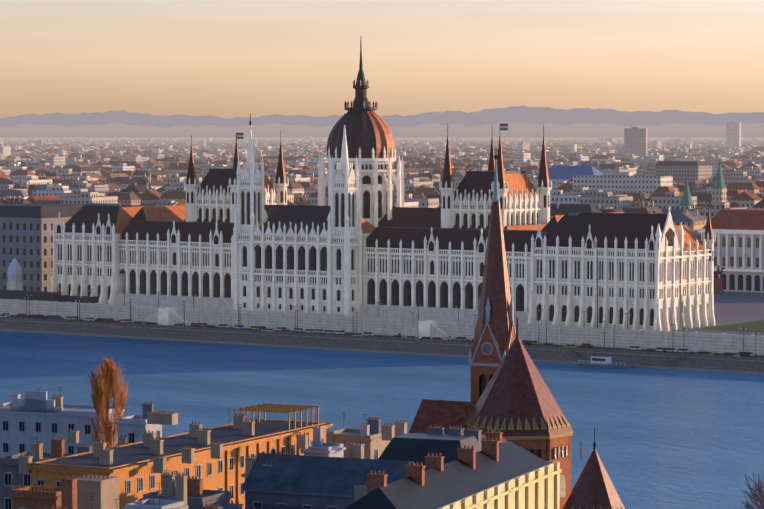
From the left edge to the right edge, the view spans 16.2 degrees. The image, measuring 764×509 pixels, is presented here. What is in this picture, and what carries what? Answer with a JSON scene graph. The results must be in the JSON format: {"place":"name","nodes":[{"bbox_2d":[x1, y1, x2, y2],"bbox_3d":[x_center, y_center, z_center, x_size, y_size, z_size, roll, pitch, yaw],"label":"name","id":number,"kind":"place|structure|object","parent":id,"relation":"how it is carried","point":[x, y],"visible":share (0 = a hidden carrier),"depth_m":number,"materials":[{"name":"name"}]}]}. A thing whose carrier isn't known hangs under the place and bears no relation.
{"place":"outdoors","nodes":[
{"label":"outdoors","id":0,"kind":"place"},
{"bbox_2d":[0,387,561,508],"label":"foreground buildings","id":1,"kind":"structure","parent":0,"point":[53,455],"depth_m":347.44,"materials":[{"name":"orange paint"}]},
{"bbox_2d":[87,357,128,447],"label":"poplar tree","id":2,"kind":"object","parent":1,"relation":"on","point":[109,385],"visible":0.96,"depth_m":443.99,"materials":[{"name":"brown plant"}]},
{"bbox_2d":[0,331,763,508],"bbox_3d":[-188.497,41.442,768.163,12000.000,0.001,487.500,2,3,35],"label":"river","id":3,"kind":"structure","parent":0,"point":[672,439],"depth_m":782.55,"materials":[{"name":"blue liquid"}]},
{"bbox_2d":[571,350,633,369],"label":"floating pier","id":4,"kind":"structure","parent":3,"relation":"in","point":[603,362],"depth_m":869.59,"materials":[{"name":"metal"}]},
{"bbox_2d":[0,105,763,127],"bbox_3d":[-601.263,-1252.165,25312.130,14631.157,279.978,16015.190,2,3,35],"label":"hills","id":5,"kind":"structure","parent":0,"point":[531,115],"depth_m":21887.50,"materials":[{"name":"grey"}]},
{"bbox_2d":[0,122,763,137],"bbox_3d":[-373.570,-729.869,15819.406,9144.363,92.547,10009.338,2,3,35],"label":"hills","id":6,"kind":"structure","parent":0,"point":[435,130],"depth_m":12430.57,"materials":[{"name":"grey"}]},
{"bbox_2d":[0,0,763,118],"label":"sky","id":7,"kind":"structure","parent":0,"point":[230,59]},
{"bbox_2d":[4,138,763,140],"bbox_3d":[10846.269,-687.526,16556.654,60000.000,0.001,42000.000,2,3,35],"label":"terrain","id":8,"kind":"structure","parent":0,"point":[398,139],"depth_m":25563.90,"materials":[{"name":"grey"}]},
{"bbox_2d":[409,152,625,508],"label":"church","id":9,"kind":"structure","parent":0,"point":[511,393],"depth_m":459.11,"materials":[{"name":"brick"}]},
{"bbox_2d":[670,320,763,335],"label":"lawn","id":10,"kind":"structure","parent":0,"point":[755,327],"depth_m":915.60,"materials":[{"name":"green plant"}]},
{"bbox_2d":[686,291,763,332],"bbox_3d":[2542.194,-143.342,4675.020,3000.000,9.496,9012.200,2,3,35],"label":"plaza","id":11,"kind":"structure","parent":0,"point":[734,307],"depth_m":1024.50,"materials":[{"name":"grey concrete"}]},
{"bbox_2d":[7,258,22,290],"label":"monument tent","id":12,"kind":"object","parent":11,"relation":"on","point":[14,274],"visible":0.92,"depth_m":1076.05,"materials":[{"name":"fabric"}]},
{"bbox_2d":[19,157,726,208],"bbox_3d":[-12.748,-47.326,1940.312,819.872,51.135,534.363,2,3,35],"label":"city church towers","id":13,"kind":"structure","parent":11,"relation":"on","point":[719,191],"depth_m":1689.33,"materials":[{"name":"beige stone"}]},
{"bbox_2d":[0,121,763,239],"bbox_3d":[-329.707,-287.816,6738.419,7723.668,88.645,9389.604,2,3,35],"label":"city buildings","id":14,"kind":"structure","parent":11,"relation":"on","point":[635,170],"depth_m":2641.26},
{"bbox_2d":[0,288,763,374],"bbox_3d":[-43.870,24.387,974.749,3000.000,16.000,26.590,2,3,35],"label":"embankment","id":15,"kind":"structure","parent":11,"relation":"on","point":[614,343],"depth_m":946.21,"materials":[{"name":"stone"}]},
{"bbox_2d":[0,313,754,356],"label":"riverside embankment road","id":16,"kind":"structure","parent":15,"relation":"on","point":[343,332],"depth_m":967.06,"materials":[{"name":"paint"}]},
{"bbox_2d":[0,203,763,302],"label":"buildings","id":17,"kind":"structure","parent":11,"relation":"on","point":[26,236],"depth_m":1107.81,"materials":[{"name":"beige stone"}]},
{"bbox_2d":[51,40,715,330],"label":"parliament building","id":18,"kind":"structure","parent":11,"relation":"on","point":[247,237],"depth_m":976.54,"materials":[{"name":"stone"}]},
{"bbox_2d":[714,265,724,293],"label":"equestrian statue","id":19,"kind":"object","parent":11,"relation":"on","point":[718,285],"visible":0.94,"depth_m":1117.13,"materials":[{"name":"brown stone"}]},
{"bbox_2d":[729,473,763,508],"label":"bare trees","id":20,"kind":"object","parent":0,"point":[760,499],"visible":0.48,"depth_m":327.37,"materials":[{"name":"brown plant"}]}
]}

